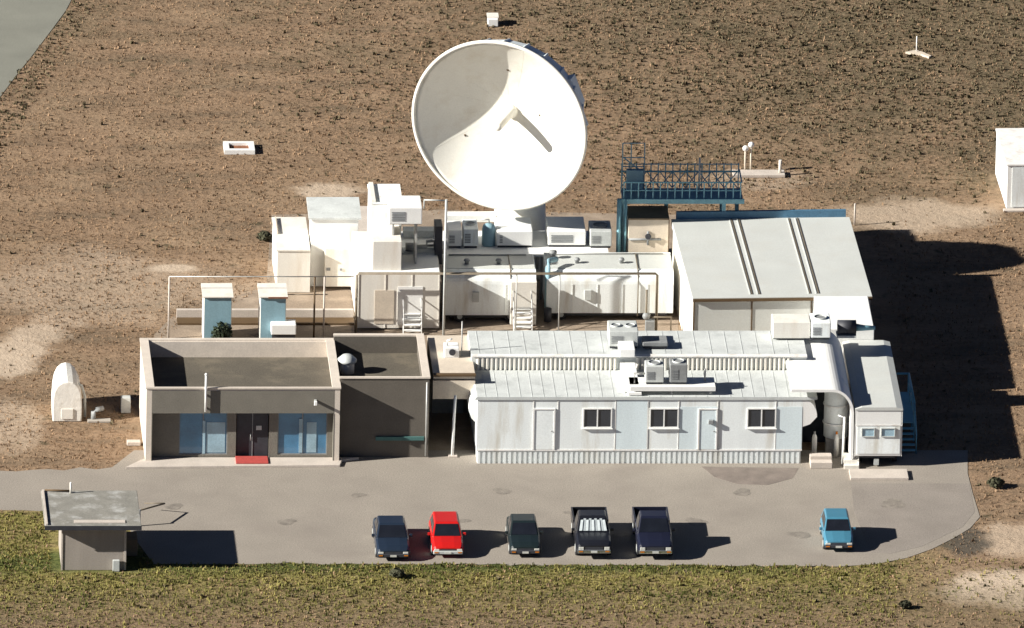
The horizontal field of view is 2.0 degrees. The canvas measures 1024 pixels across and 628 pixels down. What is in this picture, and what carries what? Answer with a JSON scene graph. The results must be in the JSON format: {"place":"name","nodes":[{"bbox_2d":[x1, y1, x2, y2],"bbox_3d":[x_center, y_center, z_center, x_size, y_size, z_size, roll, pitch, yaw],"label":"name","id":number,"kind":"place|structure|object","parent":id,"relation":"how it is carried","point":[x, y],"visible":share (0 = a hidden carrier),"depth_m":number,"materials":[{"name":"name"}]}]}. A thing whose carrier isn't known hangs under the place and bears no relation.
{"place":"outdoors","nodes":[
{"label":"outdoors","id":0,"kind":"place"},
{"bbox_2d":[0,0,70,96],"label":"road","id":1,"kind":"structure","parent":0,"point":[26,27],"depth_m":1561.45,"materials":[{"name":"asphalt"}]},
{"bbox_2d":[306,197,360,286],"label":"generator house","id":2,"kind":"structure","parent":0,"point":[333,223],"depth_m":1523.58,"materials":[{"name":"beige paint"}]},
{"bbox_2d":[447,211,495,221],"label":"header duct","id":3,"kind":"object","parent":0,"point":[461,215],"visible":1,"depth_m":1525.84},
{"bbox_2d":[0,0,1023,627],"bbox_3d":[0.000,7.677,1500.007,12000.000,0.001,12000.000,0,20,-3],"label":"ground","id":4,"kind":"structure","parent":0,"point":[948,214],"depth_m":1538.25,"materials":[{"name":"soil"}]},
{"bbox_2d":[51,362,85,420],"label":"storage tank","id":5,"kind":"object","parent":4,"relation":"on","point":[66,399],"visible":1,"depth_m":1504.22,"materials":[{"name":"grey metal"}]},
{"bbox_2d":[41,482,141,571],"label":"gate hut","id":6,"kind":"object","parent":4,"relation":"on","point":[92,527],"visible":1,"depth_m":1483.85,"materials":[{"name":"concrete"}]},
{"bbox_2d":[87,406,110,422],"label":"pipe stub","id":7,"kind":"object","parent":4,"relation":"on","point":[93,419],"visible":1,"depth_m":1504.46,"materials":[{"name":"grey metal"}]},
{"bbox_2d":[121,395,130,412],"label":"meter box","id":8,"kind":"object","parent":4,"relation":"on","point":[125,403],"visible":1,"depth_m":1505.64,"materials":[{"name":"grey metal"}]},
{"bbox_2d":[223,141,254,153],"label":"concrete vault","id":9,"kind":"object","parent":4,"relation":"on","point":[238,147],"visible":1,"depth_m":1543.91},
{"bbox_2d":[126,457,358,468],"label":"walkway","id":10,"kind":"structure","parent":4,"relation":"on","point":[201,462],"depth_m":1498.83,"materials":[{"name":"concrete"}]},
{"bbox_2d":[235,456,267,463],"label":"doorstep","id":11,"kind":"object","parent":10,"relation":"on","point":[251,459],"visible":1,"depth_m":1499.09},
{"bbox_2d":[256,230,271,240],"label":"bush","id":12,"kind":"object","parent":4,"relation":"on","point":[265,235],"visible":1,"depth_m":1530.61,"materials":[{"name":"green plant"}]},
{"bbox_2d":[389,567,404,577],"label":"bush","id":13,"kind":"object","parent":4,"relation":"on","point":[396,572],"visible":1,"depth_m":1483.64,"materials":[{"name":"green plant"}]},
{"bbox_2d":[154,210,677,449],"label":"yard","id":14,"kind":"structure","parent":4,"relation":"on","point":[440,432],"depth_m":1519.64,"materials":[{"name":"concrete"}]},
{"bbox_2d":[201,283,233,337],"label":"utility cabinet","id":15,"kind":"object","parent":14,"relation":"on","point":[217,302],"visible":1,"depth_m":1515.37,"materials":[{"name":"beige paint"}]},
{"bbox_2d":[210,321,232,337],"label":"shrub","id":16,"kind":"object","parent":14,"relation":"on","point":[216,332],"visible":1,"depth_m":1515.29,"materials":[{"name":"green plant"}]},
{"bbox_2d":[167,276,353,337],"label":"frame","id":17,"kind":"object","parent":14,"relation":"on","point":[315,294],"visible":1,"depth_m":1515.90,"materials":[{"name":"metal"}]},
{"bbox_2d":[176,308,353,324],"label":"retaining wall","id":18,"kind":"structure","parent":14,"relation":"on","point":[249,316],"depth_m":1519.35,"materials":[{"name":"concrete"}]},
{"bbox_2d":[257,283,287,337],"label":"utility cabinet","id":19,"kind":"object","parent":14,"relation":"on","point":[273,297],"visible":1,"depth_m":1515.54,"materials":[{"name":"beige paint"}]},
{"bbox_2d":[271,319,295,337],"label":"meter box","id":20,"kind":"object","parent":19,"relation":"on","point":[284,329],"visible":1,"depth_m":1515.25,"materials":[{"name":"metal"}]},
{"bbox_2d":[272,216,310,291],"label":"annex shelter","id":21,"kind":"object","parent":14,"relation":"on","point":[291,253],"visible":1,"depth_m":1523.32,"materials":[{"name":"beige paint"}]},
{"bbox_2d":[358,206,367,230],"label":"shelter","id":22,"kind":"object","parent":14,"relation":"on","point":[362,224],"visible":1,"depth_m":1528.40,"materials":[{"name":"beige paint"}]},
{"bbox_2d":[333,333,429,456],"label":"annex building","id":23,"kind":"structure","parent":14,"relation":"on","point":[384,400],"depth_m":1500.00,"materials":[{"name":"brown paint"}]},
{"bbox_2d":[337,353,356,374],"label":"roof ventilator","id":24,"kind":"object","parent":23,"relation":"on","point":[347,361],"visible":1,"depth_m":1501.90,"materials":[{"name":"white paint"}]},
{"bbox_2d":[351,231,439,327],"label":"equipment shelter","id":25,"kind":"object","parent":14,"relation":"on","point":[380,301],"visible":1,"depth_m":1517.98,"materials":[{"name":"beige paint"}]},
{"bbox_2d":[374,290,393,323],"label":"door","id":26,"kind":"structure","parent":25,"relation":"in","point":[384,299],"depth_m":1518.01,"materials":[{"name":"beige paint"}]},
{"bbox_2d":[367,182,401,269],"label":"penthouse","id":27,"kind":"object","parent":25,"relation":"on","point":[385,246],"visible":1,"depth_m":1518.69,"materials":[{"name":"beige paint"}]},
{"bbox_2d":[387,196,421,263],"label":"air conditioner","id":28,"kind":"object","parent":25,"relation":"on","point":[404,209],"visible":1,"depth_m":1517.37,"materials":[{"name":"metal"}]},
{"bbox_2d":[402,239,433,253],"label":"pump set","id":29,"kind":"object","parent":25,"relation":"on","point":[426,248],"visible":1,"depth_m":1520.04,"materials":[{"name":"grey metal"}]},
{"bbox_2d":[403,226,433,237],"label":"cable duct","id":30,"kind":"object","parent":25,"relation":"on","point":[423,231],"visible":1,"depth_m":1522.19,"materials":[{"name":"grey metal"}]},
{"bbox_2d":[433,219,442,263],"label":"exhaust stack","id":31,"kind":"object","parent":25,"relation":"on","point":[438,234],"visible":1,"depth_m":1519.72,"materials":[{"name":"metal"}]},
{"bbox_2d":[402,298,422,332],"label":"stairs","id":32,"kind":"structure","parent":14,"relation":"on","point":[411,330],"depth_m":1517.78,"materials":[{"name":"metal"}]},
{"bbox_2d":[423,199,447,334],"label":"tall pole","id":33,"kind":"object","parent":14,"relation":"on","point":[444,277],"visible":1,"depth_m":1516.28,"materials":[{"name":"grey metal"}]},
{"bbox_2d":[427,335,475,457],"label":"entrance canopy","id":34,"kind":"object","parent":14,"relation":"on","point":[450,388],"visible":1,"depth_m":1501.89,"materials":[{"name":"beige paint"}]},
{"bbox_2d":[432,379,463,412],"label":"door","id":35,"kind":"structure","parent":34,"relation":"in","point":[438,405],"depth_m":1506.56,"materials":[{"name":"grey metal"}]},
{"bbox_2d":[444,321,462,357],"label":"roof fan","id":36,"kind":"object","parent":34,"relation":"on","point":[451,349],"visible":1,"depth_m":1502.57},
{"bbox_2d":[441,254,535,321],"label":"equipment trailer","id":37,"kind":"object","parent":14,"relation":"on","point":[477,296],"visible":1,"depth_m":1519.27,"materials":[{"name":"metal"}]},
{"bbox_2d":[510,279,536,324],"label":"entry vestibule","id":38,"kind":"object","parent":37,"relation":"attached to","point":[525,287],"visible":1,"depth_m":1518.76,"materials":[{"name":"beige paint"}]},
{"bbox_2d":[412,38,587,279],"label":"dish antenna","id":39,"kind":"object","parent":14,"relation":"on","point":[500,127],"visible":1,"depth_m":1522.26,"materials":[{"name":"paint"}]},
{"bbox_2d":[354,272,658,332],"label":"overhead pipe","id":40,"kind":"object","parent":14,"relation":"on","point":[506,273],"visible":1,"depth_m":1517.14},
{"bbox_2d":[513,290,532,330],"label":"stairs","id":41,"kind":"structure","parent":14,"relation":"on","point":[526,317],"depth_m":1518.38,"materials":[{"name":"metal"}]},
{"bbox_2d":[442,231,607,298],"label":"service deck","id":42,"kind":"structure","parent":14,"relation":"on","point":[538,247],"depth_m":1522.95,"materials":[{"name":"metal"}]},
{"bbox_2d":[447,221,461,247],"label":"air conditioner","id":43,"kind":"object","parent":42,"relation":"on","point":[454,234],"visible":1,"depth_m":1522.68,"materials":[{"name":"metal"}]},
{"bbox_2d":[462,219,477,247],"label":"air conditioner","id":44,"kind":"object","parent":42,"relation":"on","point":[470,233],"visible":1,"depth_m":1522.73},
{"bbox_2d":[481,219,495,246],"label":"pressure vessel","id":45,"kind":"object","parent":42,"relation":"on","point":[488,234],"visible":1,"depth_m":1522.95,"materials":[{"name":"grey paint"}]},
{"bbox_2d":[495,217,532,246],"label":"air conditioner","id":46,"kind":"object","parent":42,"relation":"on","point":[514,231],"visible":1,"depth_m":1523.00,"materials":[{"name":"metal"}]},
{"bbox_2d":[545,217,585,246],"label":"air conditioner","id":47,"kind":"object","parent":42,"relation":"on","point":[565,231],"visible":1,"depth_m":1523.26,"materials":[{"name":"metal"}]},
{"bbox_2d":[588,221,611,247],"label":"air conditioner","id":48,"kind":"object","parent":42,"relation":"on","point":[599,234],"visible":1,"depth_m":1523.16,"materials":[{"name":"grey metal"}]},
{"bbox_2d":[542,252,673,319],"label":"equipment trailer","id":49,"kind":"object","parent":14,"relation":"on","point":[602,295],"visible":1,"depth_m":1519.95,"materials":[{"name":"metal"}]},
{"bbox_2d":[544,256,558,321],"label":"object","id":50,"kind":"object","parent":49,"relation":"attached to","point":[547,314],"visible":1,"depth_m":1519.57,"materials":[{"name":"grey paint"}]},
{"bbox_2d":[626,206,669,251],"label":"beige cabinet","id":51,"kind":"object","parent":14,"relation":"on","point":[652,220],"visible":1,"depth_m":1523.45,"materials":[{"name":"metal"}]},
{"bbox_2d":[629,231,660,244],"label":"valve assembly","id":52,"kind":"object","parent":51,"relation":"attached to","point":[647,236],"visible":1,"depth_m":1523.34,"materials":[{"name":"grey metal"}]},
{"bbox_2d":[642,290,671,330],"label":"standpipe","id":53,"kind":"object","parent":14,"relation":"on","point":[649,324],"visible":1,"depth_m":1518.05,"materials":[{"name":"grey metal"}]},
{"bbox_2d":[0,450,979,566],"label":"parking lot","id":54,"kind":"structure","parent":4,"relation":"on","point":[227,515],"depth_m":1494.07,"materials":[{"name":"asphalt"}]},
{"bbox_2d":[139,338,340,460],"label":"office building","id":55,"kind":"structure","parent":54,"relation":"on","point":[291,387],"depth_m":1499.54,"materials":[{"name":"grey paint"}]},
{"bbox_2d":[178,413,227,453],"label":"window","id":56,"kind":"structure","parent":55,"relation":"in","point":[199,433],"depth_m":1499.23,"materials":[{"name":"blue glass"}]},
{"bbox_2d":[236,413,267,455],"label":"door","id":57,"kind":"structure","parent":55,"relation":"in","point":[252,428],"depth_m":1499.59,"materials":[{"name":"metal"}]},
{"bbox_2d":[277,413,327,453],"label":"window","id":58,"kind":"structure","parent":55,"relation":"in","point":[298,433],"depth_m":1499.59,"materials":[{"name":"blue glass"}]},
{"bbox_2d":[277,519,295,524],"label":"oil stain","id":59,"kind":"object","parent":54,"relation":"on","point":[287,522],"visible":1,"depth_m":1491.20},
{"bbox_2d":[372,515,411,556],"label":"parked car","id":60,"kind":"object","parent":54,"relation":"on","point":[390,535],"visible":1,"depth_m":1486.94,"materials":[{"name":"grey paint"}]},
{"bbox_2d":[428,511,465,554],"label":"parked car","id":61,"kind":"object","parent":54,"relation":"on","point":[445,534],"visible":1,"depth_m":1487.40,"materials":[{"name":"red paint"}]},
{"bbox_2d":[493,488,510,493],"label":"oil stain","id":62,"kind":"object","parent":54,"relation":"on","point":[501,491],"visible":1,"depth_m":1496.06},
{"bbox_2d":[505,514,542,553],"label":"parked car","id":63,"kind":"object","parent":54,"relation":"on","point":[522,533],"visible":1,"depth_m":1487.73,"materials":[{"name":"black paint"}]},
{"bbox_2d":[571,507,613,554],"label":"parked pickup","id":64,"kind":"object","parent":54,"relation":"on","point":[590,530],"visible":1,"depth_m":1487.67,"materials":[{"name":"black paint"}]},
{"bbox_2d":[464,331,817,462],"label":"modular building","id":65,"kind":"structure","parent":54,"relation":"on","point":[548,397],"depth_m":1500.10,"materials":[{"name":"metal"}]},
{"bbox_2d":[532,408,555,448],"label":"door","id":66,"kind":"structure","parent":65,"relation":"in","point":[543,418],"depth_m":1499.23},
{"bbox_2d":[582,408,612,428],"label":"window","id":67,"kind":"structure","parent":65,"relation":"in","point":[593,418],"depth_m":1499.23,"materials":[{"name":"black glass"}]},
{"bbox_2d":[607,320,637,347],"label":"air conditioner","id":68,"kind":"object","parent":65,"relation":"on","point":[622,330],"visible":1,"depth_m":1503.36,"materials":[{"name":"grey metal"}]},
{"bbox_2d":[618,341,641,394],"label":"roof duct","id":69,"kind":"object","parent":65,"relation":"on","point":[627,370],"visible":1,"depth_m":1501.75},
{"bbox_2d":[642,336,667,347],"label":"vent box","id":70,"kind":"object","parent":65,"relation":"on","point":[654,341],"visible":1,"depth_m":1503.60,"materials":[{"name":"grey metal"}]},
{"bbox_2d":[648,408,678,428],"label":"window","id":71,"kind":"structure","parent":65,"relation":"in","point":[660,418],"depth_m":1499.59,"materials":[{"name":"black glass"}]},
{"bbox_2d":[630,377,715,393],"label":"equipment platform","id":72,"kind":"structure","parent":65,"relation":"on","point":[697,384],"depth_m":1499.35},
{"bbox_2d":[644,360,663,383],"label":"air conditioner","id":73,"kind":"object","parent":72,"relation":"on","point":[654,371],"visible":1,"depth_m":1499.26,"materials":[{"name":"grey metal"}]},
{"bbox_2d":[669,358,686,383],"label":"air conditioner","id":74,"kind":"object","parent":72,"relation":"on","point":[677,370],"visible":1,"depth_m":1499.32,"materials":[{"name":"grey metal"}]},
{"bbox_2d":[697,408,717,448],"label":"door","id":75,"kind":"structure","parent":65,"relation":"in","point":[707,434],"depth_m":1499.96,"materials":[{"name":"blue"}]},
{"bbox_2d":[746,408,776,428],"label":"window","id":76,"kind":"structure","parent":65,"relation":"in","point":[757,418],"depth_m":1499.96,"materials":[{"name":"black glass"}]},
{"bbox_2d":[771,314,810,338],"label":"equipment box","id":77,"kind":"object","parent":65,"relation":"on","point":[790,326],"visible":1,"depth_m":1505.17,"materials":[{"name":"beige paint"}]},
{"bbox_2d":[786,332,853,458],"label":"link roof","id":78,"kind":"structure","parent":65,"relation":"attached to","point":[821,368],"depth_m":1501.63,"materials":[{"name":"metal"}]},
{"bbox_2d":[836,320,874,337],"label":"roof blower","id":79,"kind":"object","parent":78,"relation":"on","point":[847,328],"visible":1,"depth_m":1505.62,"materials":[{"name":"metal"}]},
{"bbox_2d":[810,313,830,339],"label":"air conditioner","id":80,"kind":"object","parent":65,"relation":"on","point":[820,327],"visible":1,"depth_m":1505.17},
{"bbox_2d":[632,507,674,554],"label":"parked pickup","id":81,"kind":"object","parent":54,"relation":"on","point":[651,529],"visible":1,"depth_m":1487.79,"materials":[{"name":"blue paint"}]},
{"bbox_2d":[685,517,707,525],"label":"oil stain","id":82,"kind":"object","parent":54,"relation":"on","point":[694,521],"visible":1,"depth_m":1492.41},
{"bbox_2d":[733,488,750,495],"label":"oil stain","id":83,"kind":"object","parent":54,"relation":"on","point":[743,491],"visible":1,"depth_m":1496.59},
{"bbox_2d":[701,466,797,484],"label":"oil stain","id":84,"kind":"object","parent":54,"relation":"on","point":[755,475],"visible":1,"depth_m":1499.12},
{"bbox_2d":[784,531,810,537],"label":"oil stain","id":85,"kind":"object","parent":54,"relation":"on","point":[799,534],"visible":1,"depth_m":1490.93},
{"bbox_2d":[812,431,816,452],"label":"gas cylinder","id":86,"kind":"object","parent":54,"relation":"on","point":[814,443],"visible":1,"depth_m":1501.39,"materials":[{"name":"beige paint"}]},
{"bbox_2d":[809,453,831,467],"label":"concrete step","id":87,"kind":"object","parent":54,"relation":"on","point":[820,460],"visible":1,"depth_m":1500.36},
{"bbox_2d":[823,378,848,453],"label":"storage tank","id":88,"kind":"object","parent":54,"relation":"on","point":[835,404],"visible":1,"depth_m":1501.44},
{"bbox_2d":[834,431,838,457],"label":"gas cylinder","id":89,"kind":"object","parent":54,"relation":"on","point":[836,445],"visible":1,"depth_m":1501.51,"materials":[{"name":"beige paint"}]},
{"bbox_2d":[819,508,855,548],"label":"parked car","id":90,"kind":"object","parent":54,"relation":"on","point":[835,529],"visible":1,"depth_m":1489.24,"materials":[{"name":"blue metal"}]},
{"bbox_2d":[838,415,844,464],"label":"pole","id":91,"kind":"object","parent":54,"relation":"on","point":[843,438],"visible":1,"depth_m":1500.27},
{"bbox_2d":[843,453,858,468],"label":"entrance steps","id":92,"kind":"structure","parent":54,"relation":"on","point":[849,463],"depth_m":1500.30,"materials":[{"name":"beige paint"}]},
{"bbox_2d":[842,340,902,464],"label":"office trailer","id":93,"kind":"object","parent":54,"relation":"on","point":[874,391],"visible":1,"depth_m":1500.66,"materials":[{"name":"metal"}]},
{"bbox_2d":[849,469,908,479],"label":"concrete pad","id":94,"kind":"object","parent":54,"relation":"on","point":[878,474],"visible":1,"depth_m":1499.10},
{"bbox_2d":[851,483,974,553],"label":"asphalt patch","id":95,"kind":"object","parent":54,"relation":"on","point":[928,513],"visible":1,"depth_m":1494.30,"materials":[{"name":"asphalt"}]},
{"bbox_2d":[881,498,905,507],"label":"oil stain","id":96,"kind":"object","parent":95,"relation":"on","point":[893,503],"visible":1,"depth_m":1495.47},
{"bbox_2d":[487,13,498,26],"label":"white block","id":97,"kind":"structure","parent":4,"relation":"on","point":[492,19],"depth_m":1563.23,"materials":[{"name":"beige paint"}]},
{"bbox_2d":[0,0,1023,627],"bbox_3d":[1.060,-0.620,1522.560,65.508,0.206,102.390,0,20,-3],"label":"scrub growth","id":98,"kind":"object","parent":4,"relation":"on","point":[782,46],"visible":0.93,"depth_m":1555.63,"materials":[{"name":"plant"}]},
{"bbox_2d":[616,143,743,251],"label":"steel platform","id":99,"kind":"structure","parent":4,"relation":"on","point":[634,191],"depth_m":1524.14,"materials":[{"name":"blue metal"}]},
{"bbox_2d":[732,142,784,177],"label":"weather station","id":100,"kind":"object","parent":4,"relation":"on","point":[751,173],"visible":0.98,"depth_m":1541.78,"materials":[{"name":"metal"}]},
{"bbox_2d":[671,209,871,330],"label":"equipment hall","id":101,"kind":"structure","parent":4,"relation":"on","point":[743,270],"depth_m":1517.93,"materials":[{"name":"beige paint"}]},
{"bbox_2d":[802,392,824,441],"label":"storage shed","id":102,"kind":"structure","parent":4,"relation":"on","point":[817,424],"depth_m":1503.57,"materials":[{"name":"metal"}]},
{"bbox_2d":[814,296,873,352],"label":"utility shed","id":103,"kind":"structure","parent":4,"relation":"on","point":[856,308],"depth_m":1511.11,"materials":[{"name":"metal"}]},
{"bbox_2d":[899,600,911,608],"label":"bush","id":104,"kind":"object","parent":4,"relation":"on","point":[904,604],"visible":1,"depth_m":1481.03,"materials":[{"name":"green plant"}]},
{"bbox_2d":[896,373,916,453],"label":"metal staircase","id":105,"kind":"structure","parent":4,"relation":"on","point":[908,405],"depth_m":1504.64,"materials":[{"name":"blue metal"}]},
{"bbox_2d":[905,36,930,57],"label":"survey mast","id":106,"kind":"object","parent":4,"relation":"on","point":[918,53],"visible":1,"depth_m":1560.38,"materials":[{"name":"metal"}]},
{"bbox_2d":[987,476,1004,487],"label":"bush","id":107,"kind":"object","parent":4,"relation":"on","point":[996,482],"visible":1,"depth_m":1497.80,"materials":[{"name":"green plant"}]},
{"bbox_2d":[995,128,1023,211],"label":"white building","id":108,"kind":"structure","parent":4,"relation":"on","point":[1009,170],"depth_m":1538.17,"materials":[{"name":"paint"}]},
{"bbox_2d":[1011,167,1023,206],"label":"door","id":109,"kind":"structure","parent":108,"relation":"in","point":[1018,172],"depth_m":1537.40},
{"bbox_2d":[0,510,1023,627],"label":"verge grass","id":110,"kind":"structure","parent":0,"point":[313,573],"depth_m":1482.69,"materials":[{"name":"plant"}]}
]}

